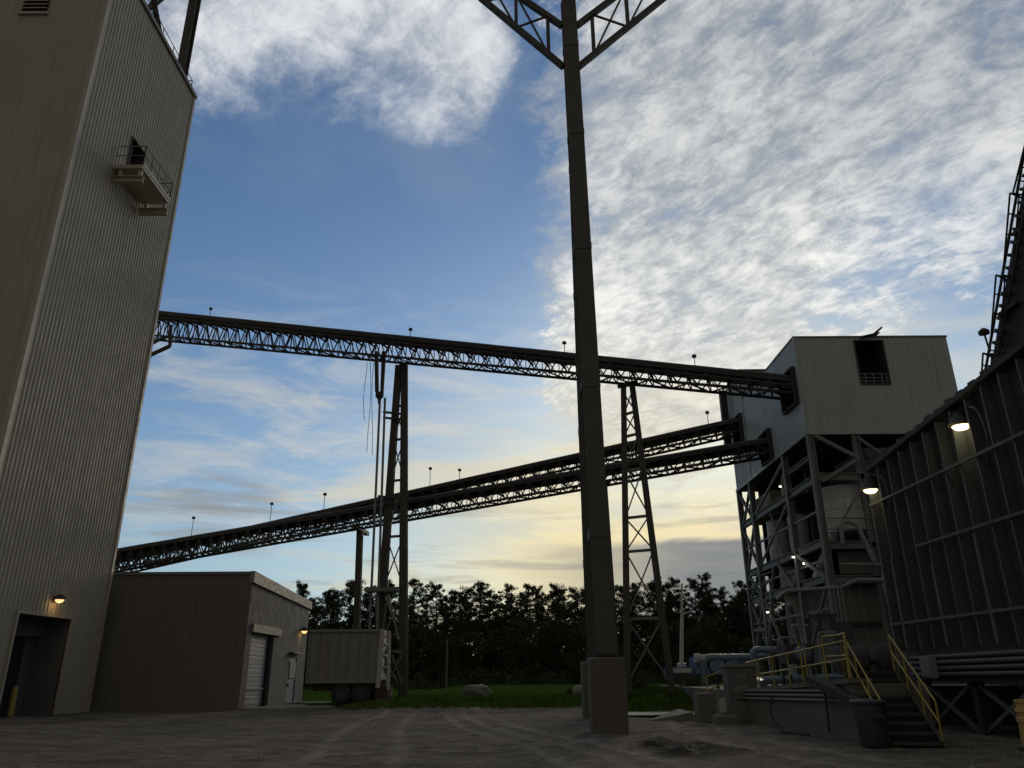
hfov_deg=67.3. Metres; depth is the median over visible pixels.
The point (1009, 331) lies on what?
inclined elevator
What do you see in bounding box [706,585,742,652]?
pine tree
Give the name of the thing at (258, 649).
roller door
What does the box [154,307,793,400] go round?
conveyor gallery
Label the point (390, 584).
pine tree
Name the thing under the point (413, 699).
grass
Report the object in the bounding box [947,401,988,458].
yard lamp
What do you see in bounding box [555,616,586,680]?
broadleaf tree
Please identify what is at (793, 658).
gearbox stand
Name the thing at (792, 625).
riser pipe
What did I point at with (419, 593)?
pine tree
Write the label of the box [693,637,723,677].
broadleaf tree
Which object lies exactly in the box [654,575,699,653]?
pine tree
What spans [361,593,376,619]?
pine tree
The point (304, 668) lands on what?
broadleaf tree
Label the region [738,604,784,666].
broadleaf tree
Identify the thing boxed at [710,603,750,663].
broadleaf tree
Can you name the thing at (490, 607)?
pine tree
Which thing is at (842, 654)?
gate handrail
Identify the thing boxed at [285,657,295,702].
service door
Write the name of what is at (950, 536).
ribbed bin
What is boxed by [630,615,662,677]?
broadleaf tree
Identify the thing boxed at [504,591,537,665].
pine tree
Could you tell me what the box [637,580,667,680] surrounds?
pine tree
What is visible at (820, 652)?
riser pipe
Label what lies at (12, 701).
bollard
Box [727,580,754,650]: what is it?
pine tree
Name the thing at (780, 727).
hose
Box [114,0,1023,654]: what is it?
sky
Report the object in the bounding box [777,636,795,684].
riser pipe
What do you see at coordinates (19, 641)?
inner door
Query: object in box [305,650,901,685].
wood
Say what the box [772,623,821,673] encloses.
broadleaf tree
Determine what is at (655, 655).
broadleaf tree
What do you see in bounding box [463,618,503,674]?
broadleaf tree
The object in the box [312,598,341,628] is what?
pine tree
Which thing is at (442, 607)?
pine tree
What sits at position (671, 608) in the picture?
pine tree
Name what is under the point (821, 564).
angle chute
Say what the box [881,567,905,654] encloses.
down duct
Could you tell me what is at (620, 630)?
pine tree
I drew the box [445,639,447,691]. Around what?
marker pole
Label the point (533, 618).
broadleaf tree
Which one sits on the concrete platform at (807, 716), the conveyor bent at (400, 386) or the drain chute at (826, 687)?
the drain chute at (826, 687)
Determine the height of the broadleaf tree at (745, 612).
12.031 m
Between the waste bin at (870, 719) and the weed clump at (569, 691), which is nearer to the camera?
the waste bin at (870, 719)
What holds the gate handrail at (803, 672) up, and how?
attached to the gearbox stand
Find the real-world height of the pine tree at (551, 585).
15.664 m
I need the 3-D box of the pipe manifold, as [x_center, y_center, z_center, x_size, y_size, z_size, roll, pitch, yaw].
[10.390,12.198,33.108,4.870,1.700,0.990,0,-21,0]
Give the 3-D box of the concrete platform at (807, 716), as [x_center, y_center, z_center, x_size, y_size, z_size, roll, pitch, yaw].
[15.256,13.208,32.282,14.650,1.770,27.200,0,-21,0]
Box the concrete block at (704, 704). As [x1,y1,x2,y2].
[693,693,726,722]
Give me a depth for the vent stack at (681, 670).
65.24 m
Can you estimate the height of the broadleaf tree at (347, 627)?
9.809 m
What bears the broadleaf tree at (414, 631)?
on the ground at (324, 746)
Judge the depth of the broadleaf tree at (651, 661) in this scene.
109.13 m
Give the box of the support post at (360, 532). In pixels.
[352,524,368,628]
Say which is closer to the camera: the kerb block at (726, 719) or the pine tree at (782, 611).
the kerb block at (726, 719)
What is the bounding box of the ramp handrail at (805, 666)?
[745,640,849,686]
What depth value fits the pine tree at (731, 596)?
123.83 m
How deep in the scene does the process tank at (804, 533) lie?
40.03 m
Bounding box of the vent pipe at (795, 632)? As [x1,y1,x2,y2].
[786,606,800,664]
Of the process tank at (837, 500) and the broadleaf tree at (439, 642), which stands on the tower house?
the process tank at (837, 500)
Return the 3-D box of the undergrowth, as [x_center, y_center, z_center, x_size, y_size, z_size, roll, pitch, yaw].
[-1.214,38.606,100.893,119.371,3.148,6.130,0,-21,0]
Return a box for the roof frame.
[147,0,200,76]
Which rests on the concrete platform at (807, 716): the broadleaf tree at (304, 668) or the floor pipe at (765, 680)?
the floor pipe at (765, 680)
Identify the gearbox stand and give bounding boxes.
[777,644,814,684]
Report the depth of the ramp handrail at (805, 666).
22.77 m
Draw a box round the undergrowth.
[303,664,913,689]
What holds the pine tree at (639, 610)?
on the ground at (324, 746)
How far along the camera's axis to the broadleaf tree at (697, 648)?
105.19 m
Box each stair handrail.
[842,635,880,699]
[888,634,944,745]
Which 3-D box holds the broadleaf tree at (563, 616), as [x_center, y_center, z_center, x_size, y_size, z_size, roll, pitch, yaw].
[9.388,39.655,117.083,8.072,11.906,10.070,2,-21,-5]
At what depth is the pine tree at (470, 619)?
137.78 m
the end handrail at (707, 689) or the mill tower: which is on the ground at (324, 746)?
the mill tower
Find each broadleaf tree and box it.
[303,644,308,685]
[305,620,318,686]
[319,619,351,628]
[364,618,398,633]
[390,621,443,685]
[390,630,425,680]
[390,632,415,681]
[408,629,452,685]
[415,631,472,682]
[425,620,475,679]
[438,645,477,681]
[445,616,482,675]
[450,630,495,681]
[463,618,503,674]
[469,640,502,680]
[489,612,536,673]
[495,616,557,680]
[508,613,545,681]
[530,614,577,679]
[541,639,579,682]
[549,604,584,682]
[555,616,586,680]
[617,603,646,669]
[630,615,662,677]
[631,642,660,679]
[633,627,675,681]
[634,611,689,671]
[635,643,661,680]
[638,619,695,679]
[658,619,706,679]
[670,612,719,655]
[674,635,716,669]
[690,614,741,676]
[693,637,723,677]
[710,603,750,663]
[710,632,745,675]
[718,605,772,653]
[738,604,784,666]
[741,636,778,675]
[745,644,784,675]
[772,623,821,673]
[776,619,830,674]
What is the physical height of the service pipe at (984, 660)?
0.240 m
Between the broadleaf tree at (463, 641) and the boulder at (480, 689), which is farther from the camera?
the broadleaf tree at (463, 641)
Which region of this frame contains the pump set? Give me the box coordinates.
[825,643,905,682]
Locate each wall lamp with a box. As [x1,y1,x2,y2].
[53,594,65,602]
[300,627,307,632]
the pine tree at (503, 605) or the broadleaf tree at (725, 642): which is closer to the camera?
the broadleaf tree at (725, 642)
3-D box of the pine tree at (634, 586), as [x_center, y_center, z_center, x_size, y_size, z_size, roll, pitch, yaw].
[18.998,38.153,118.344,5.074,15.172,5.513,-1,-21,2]
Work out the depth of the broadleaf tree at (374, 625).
120.19 m
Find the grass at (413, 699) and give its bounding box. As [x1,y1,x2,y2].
[282,684,714,711]
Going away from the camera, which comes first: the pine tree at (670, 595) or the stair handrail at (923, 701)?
the stair handrail at (923, 701)
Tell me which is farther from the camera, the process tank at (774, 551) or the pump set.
the process tank at (774, 551)
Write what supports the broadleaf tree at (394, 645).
on the ground at (324, 746)
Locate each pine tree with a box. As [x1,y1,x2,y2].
[296,579,320,640]
[308,588,346,628]
[308,599,320,635]
[312,588,344,626]
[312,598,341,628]
[331,579,373,628]
[361,585,392,631]
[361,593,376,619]
[368,579,397,614]
[371,593,398,633]
[392,578,430,671]
[415,580,455,684]
[415,600,438,657]
[429,594,461,631]
[435,588,470,675]
[450,585,485,683]
[456,595,480,682]
[465,580,498,680]
[465,588,507,635]
[475,599,503,680]
[491,583,521,647]
[499,597,517,678]
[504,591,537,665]
[513,583,539,681]
[523,585,555,682]
[541,586,573,657]
[542,582,572,620]
[557,586,584,679]
[614,584,630,646]
[616,585,633,627]
[616,591,649,646]
[618,582,649,677]
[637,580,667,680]
[639,577,672,681]
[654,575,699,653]
[664,591,683,652]
[678,578,714,636]
[696,572,725,681]
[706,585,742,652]
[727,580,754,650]
[728,589,750,637]
[745,582,786,645]
[773,602,787,641]
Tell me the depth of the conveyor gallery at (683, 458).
48.25 m
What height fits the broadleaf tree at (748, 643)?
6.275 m
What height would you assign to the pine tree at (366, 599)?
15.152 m
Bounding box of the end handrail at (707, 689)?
[705,670,722,692]
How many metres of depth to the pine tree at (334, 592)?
124.86 m
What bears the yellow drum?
on the ground at (324, 746)
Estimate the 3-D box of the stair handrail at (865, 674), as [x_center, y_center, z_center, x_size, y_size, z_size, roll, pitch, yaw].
[8.970,7.688,19.630,0.050,2.572,2.888,-4,-21,9]
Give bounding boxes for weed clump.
[566,687,572,694]
[675,677,701,687]
[686,673,713,685]
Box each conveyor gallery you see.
[114,437,769,571]
[115,411,739,571]
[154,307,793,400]
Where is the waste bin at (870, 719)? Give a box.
[849,698,888,747]
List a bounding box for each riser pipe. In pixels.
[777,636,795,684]
[790,624,807,674]
[817,631,835,673]
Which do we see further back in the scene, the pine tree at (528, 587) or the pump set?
the pine tree at (528, 587)
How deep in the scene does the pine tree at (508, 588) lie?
120.00 m
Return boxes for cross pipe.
[776,578,883,599]
[841,563,880,565]
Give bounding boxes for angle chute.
[792,564,805,582]
[813,533,837,576]
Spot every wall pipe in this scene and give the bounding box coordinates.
[742,689,821,691]
[742,693,831,696]
[742,697,840,701]
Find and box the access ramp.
[648,709,693,721]
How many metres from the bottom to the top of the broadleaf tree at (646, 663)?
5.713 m
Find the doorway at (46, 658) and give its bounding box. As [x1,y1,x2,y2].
[19,614,68,714]
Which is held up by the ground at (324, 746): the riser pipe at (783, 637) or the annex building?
the annex building
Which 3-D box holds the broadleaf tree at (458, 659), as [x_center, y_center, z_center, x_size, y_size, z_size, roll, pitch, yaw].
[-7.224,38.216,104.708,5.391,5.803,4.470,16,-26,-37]
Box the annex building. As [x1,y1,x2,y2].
[90,571,330,710]
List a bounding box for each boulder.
[463,684,491,694]
[572,685,580,693]
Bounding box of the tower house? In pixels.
[719,326,957,684]
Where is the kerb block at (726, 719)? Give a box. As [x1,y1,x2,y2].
[712,714,739,724]
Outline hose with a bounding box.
[769,693,809,735]
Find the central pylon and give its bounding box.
[478,0,665,734]
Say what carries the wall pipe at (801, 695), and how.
attached to the concrete platform at (807, 716)
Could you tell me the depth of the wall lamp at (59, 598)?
35.27 m
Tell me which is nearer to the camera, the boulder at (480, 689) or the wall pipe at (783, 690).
the wall pipe at (783, 690)
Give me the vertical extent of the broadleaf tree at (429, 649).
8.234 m
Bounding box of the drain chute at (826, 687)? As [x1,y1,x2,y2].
[805,675,863,732]
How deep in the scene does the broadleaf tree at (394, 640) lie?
106.21 m
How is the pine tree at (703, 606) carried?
on the ground at (324, 746)
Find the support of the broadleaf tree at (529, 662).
on the ground at (324, 746)
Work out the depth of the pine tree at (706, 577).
117.58 m
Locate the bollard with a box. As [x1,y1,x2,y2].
[1,686,17,717]
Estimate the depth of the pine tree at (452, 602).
109.42 m
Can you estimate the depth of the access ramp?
28.10 m
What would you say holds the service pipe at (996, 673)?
attached to the ribbed bin at (950, 536)
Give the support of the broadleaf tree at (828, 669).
on the ground at (324, 746)
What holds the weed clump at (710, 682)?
on the ground at (324, 746)
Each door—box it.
[0,636,25,716]
[244,633,268,707]
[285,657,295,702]
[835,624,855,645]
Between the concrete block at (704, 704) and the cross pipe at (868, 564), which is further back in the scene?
the cross pipe at (868, 564)
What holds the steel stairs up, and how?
on the ground at (324, 746)
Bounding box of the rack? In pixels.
[828,582,855,646]
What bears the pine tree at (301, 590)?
on the ground at (324, 746)
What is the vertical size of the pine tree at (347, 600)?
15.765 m
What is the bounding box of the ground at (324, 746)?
[0,681,1023,767]
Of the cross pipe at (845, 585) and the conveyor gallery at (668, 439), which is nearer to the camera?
the cross pipe at (845, 585)
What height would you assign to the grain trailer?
3.844 m
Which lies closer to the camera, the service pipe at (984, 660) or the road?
the service pipe at (984, 660)
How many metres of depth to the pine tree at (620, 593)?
133.37 m
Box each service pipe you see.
[909,649,1023,659]
[909,656,1023,665]
[910,663,1023,670]
[911,670,1023,676]
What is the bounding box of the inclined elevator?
[978,146,1023,370]
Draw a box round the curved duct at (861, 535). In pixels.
[839,519,875,561]
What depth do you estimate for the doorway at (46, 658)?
35.98 m
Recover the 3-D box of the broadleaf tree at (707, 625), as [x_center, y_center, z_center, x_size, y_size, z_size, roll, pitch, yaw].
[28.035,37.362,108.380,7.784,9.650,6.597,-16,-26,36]
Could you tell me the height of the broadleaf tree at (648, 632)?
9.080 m
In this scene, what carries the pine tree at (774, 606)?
on the ground at (324, 746)
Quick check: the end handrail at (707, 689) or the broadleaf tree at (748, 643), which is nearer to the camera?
the end handrail at (707, 689)
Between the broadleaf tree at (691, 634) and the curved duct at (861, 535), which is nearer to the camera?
the curved duct at (861, 535)
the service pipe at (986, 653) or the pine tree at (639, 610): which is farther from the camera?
the pine tree at (639, 610)
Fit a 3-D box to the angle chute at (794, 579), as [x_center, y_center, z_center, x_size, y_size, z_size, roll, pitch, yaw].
[14.959,9.637,39.835,0.400,1.836,1.489,12,-24,-29]
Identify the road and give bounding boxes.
[628,711,693,714]
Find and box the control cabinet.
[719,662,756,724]
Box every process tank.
[766,518,790,559]
[779,565,809,643]
[787,512,810,550]
[813,484,872,538]
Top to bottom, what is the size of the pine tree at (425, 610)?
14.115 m
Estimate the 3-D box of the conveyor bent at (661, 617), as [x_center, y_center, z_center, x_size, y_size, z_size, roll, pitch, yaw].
[6.596,7.367,39.858,2.447,16.149,0.350,0,-21,0]
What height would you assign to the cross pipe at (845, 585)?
0.460 m
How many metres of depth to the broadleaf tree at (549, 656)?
108.58 m
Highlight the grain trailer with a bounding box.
[305,629,393,704]
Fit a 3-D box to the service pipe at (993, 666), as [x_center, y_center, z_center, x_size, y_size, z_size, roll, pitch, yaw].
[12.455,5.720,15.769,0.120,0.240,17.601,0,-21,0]
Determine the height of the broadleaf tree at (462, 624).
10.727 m
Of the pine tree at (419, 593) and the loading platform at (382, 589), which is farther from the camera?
the pine tree at (419, 593)
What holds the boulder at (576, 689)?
on the ground at (324, 746)
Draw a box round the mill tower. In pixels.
[0,0,197,716]
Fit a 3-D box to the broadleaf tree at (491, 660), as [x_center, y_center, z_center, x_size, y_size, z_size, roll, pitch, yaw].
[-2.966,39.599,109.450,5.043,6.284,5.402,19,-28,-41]
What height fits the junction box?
0.600 m
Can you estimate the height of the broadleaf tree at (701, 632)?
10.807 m
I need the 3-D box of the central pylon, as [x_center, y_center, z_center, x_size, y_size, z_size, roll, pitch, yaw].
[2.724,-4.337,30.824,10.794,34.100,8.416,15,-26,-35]
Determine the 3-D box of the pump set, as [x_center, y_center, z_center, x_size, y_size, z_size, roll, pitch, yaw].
[10.552,8.406,23.151,1.800,1.142,1.500,0,-21,0]
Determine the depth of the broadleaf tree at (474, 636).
105.52 m
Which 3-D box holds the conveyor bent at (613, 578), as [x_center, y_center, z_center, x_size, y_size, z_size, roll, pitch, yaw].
[5.287,11.296,42.972,1.219,12.029,0.544,0,-21,0]
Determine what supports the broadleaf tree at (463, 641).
on the ground at (324, 746)
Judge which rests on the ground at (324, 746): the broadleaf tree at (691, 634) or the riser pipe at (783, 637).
the broadleaf tree at (691, 634)
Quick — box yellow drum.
[1013,699,1023,750]
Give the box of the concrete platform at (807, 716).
[658,678,1019,740]
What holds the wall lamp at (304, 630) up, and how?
attached to the annex building
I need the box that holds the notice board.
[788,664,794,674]
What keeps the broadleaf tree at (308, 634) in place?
on the ground at (324, 746)
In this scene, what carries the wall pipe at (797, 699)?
attached to the concrete platform at (807, 716)
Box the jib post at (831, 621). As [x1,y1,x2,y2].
[808,613,837,673]
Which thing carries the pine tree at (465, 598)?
on the ground at (324, 746)
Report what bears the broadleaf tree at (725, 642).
on the ground at (324, 746)
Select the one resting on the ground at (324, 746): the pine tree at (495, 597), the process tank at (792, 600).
the pine tree at (495, 597)
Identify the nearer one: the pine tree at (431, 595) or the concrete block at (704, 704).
the concrete block at (704, 704)
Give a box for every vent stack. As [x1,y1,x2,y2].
[663,583,709,684]
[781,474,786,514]
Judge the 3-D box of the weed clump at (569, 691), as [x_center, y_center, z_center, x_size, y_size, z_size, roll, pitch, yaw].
[3.581,17.428,43.647,1.066,0.524,0.834,0,-21,0]
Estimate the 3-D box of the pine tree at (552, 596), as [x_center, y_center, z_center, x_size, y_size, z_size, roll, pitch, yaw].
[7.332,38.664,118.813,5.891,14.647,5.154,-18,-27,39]
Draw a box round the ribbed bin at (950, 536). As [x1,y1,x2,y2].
[864,337,1023,734]
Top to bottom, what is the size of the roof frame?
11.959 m
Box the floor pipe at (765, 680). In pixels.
[756,673,842,686]
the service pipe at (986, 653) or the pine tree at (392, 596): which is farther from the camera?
the pine tree at (392, 596)
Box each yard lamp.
[860,471,890,519]
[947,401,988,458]
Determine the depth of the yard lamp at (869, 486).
26.63 m
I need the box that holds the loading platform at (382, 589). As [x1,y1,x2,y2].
[364,587,402,683]
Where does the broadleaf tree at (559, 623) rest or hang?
on the ground at (324, 746)
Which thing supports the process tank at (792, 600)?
on the tower house
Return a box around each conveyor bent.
[375,364,407,698]
[606,483,618,656]
[617,380,675,693]
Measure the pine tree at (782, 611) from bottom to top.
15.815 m
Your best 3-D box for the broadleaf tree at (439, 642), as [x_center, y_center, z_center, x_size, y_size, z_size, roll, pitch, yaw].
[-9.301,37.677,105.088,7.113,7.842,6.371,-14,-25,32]
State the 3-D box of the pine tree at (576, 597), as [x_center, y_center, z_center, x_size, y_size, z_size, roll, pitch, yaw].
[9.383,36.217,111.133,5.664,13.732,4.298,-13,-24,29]
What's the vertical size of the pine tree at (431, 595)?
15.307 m
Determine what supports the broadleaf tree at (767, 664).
on the ground at (324, 746)
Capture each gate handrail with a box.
[798,642,804,682]
[820,632,851,678]
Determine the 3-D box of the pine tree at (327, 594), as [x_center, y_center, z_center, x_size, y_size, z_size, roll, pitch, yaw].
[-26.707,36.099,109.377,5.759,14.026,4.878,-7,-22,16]
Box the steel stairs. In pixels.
[836,670,943,747]
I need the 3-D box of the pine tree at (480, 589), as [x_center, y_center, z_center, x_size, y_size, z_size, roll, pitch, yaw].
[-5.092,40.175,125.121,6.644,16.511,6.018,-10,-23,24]
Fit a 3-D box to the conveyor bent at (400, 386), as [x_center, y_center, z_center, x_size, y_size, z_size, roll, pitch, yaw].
[-6.914,8.347,46.362,2.367,21.003,0.800,0,-21,0]
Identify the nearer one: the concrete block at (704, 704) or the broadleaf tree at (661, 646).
the concrete block at (704, 704)
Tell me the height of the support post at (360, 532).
10.807 m
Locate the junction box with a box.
[919,656,938,677]
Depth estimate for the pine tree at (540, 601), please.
116.66 m
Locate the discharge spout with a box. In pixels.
[363,351,400,628]
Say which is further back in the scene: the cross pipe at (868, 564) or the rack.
the cross pipe at (868, 564)
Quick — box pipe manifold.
[693,646,811,688]
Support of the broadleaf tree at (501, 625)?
on the ground at (324, 746)
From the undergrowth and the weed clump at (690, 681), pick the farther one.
the undergrowth
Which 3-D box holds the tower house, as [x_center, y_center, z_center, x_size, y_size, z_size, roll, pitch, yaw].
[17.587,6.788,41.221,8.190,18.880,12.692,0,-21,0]
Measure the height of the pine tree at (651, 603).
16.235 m
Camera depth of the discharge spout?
46.94 m
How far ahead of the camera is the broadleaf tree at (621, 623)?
118.10 m
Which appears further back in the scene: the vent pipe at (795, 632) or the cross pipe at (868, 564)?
the vent pipe at (795, 632)
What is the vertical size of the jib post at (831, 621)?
2.910 m

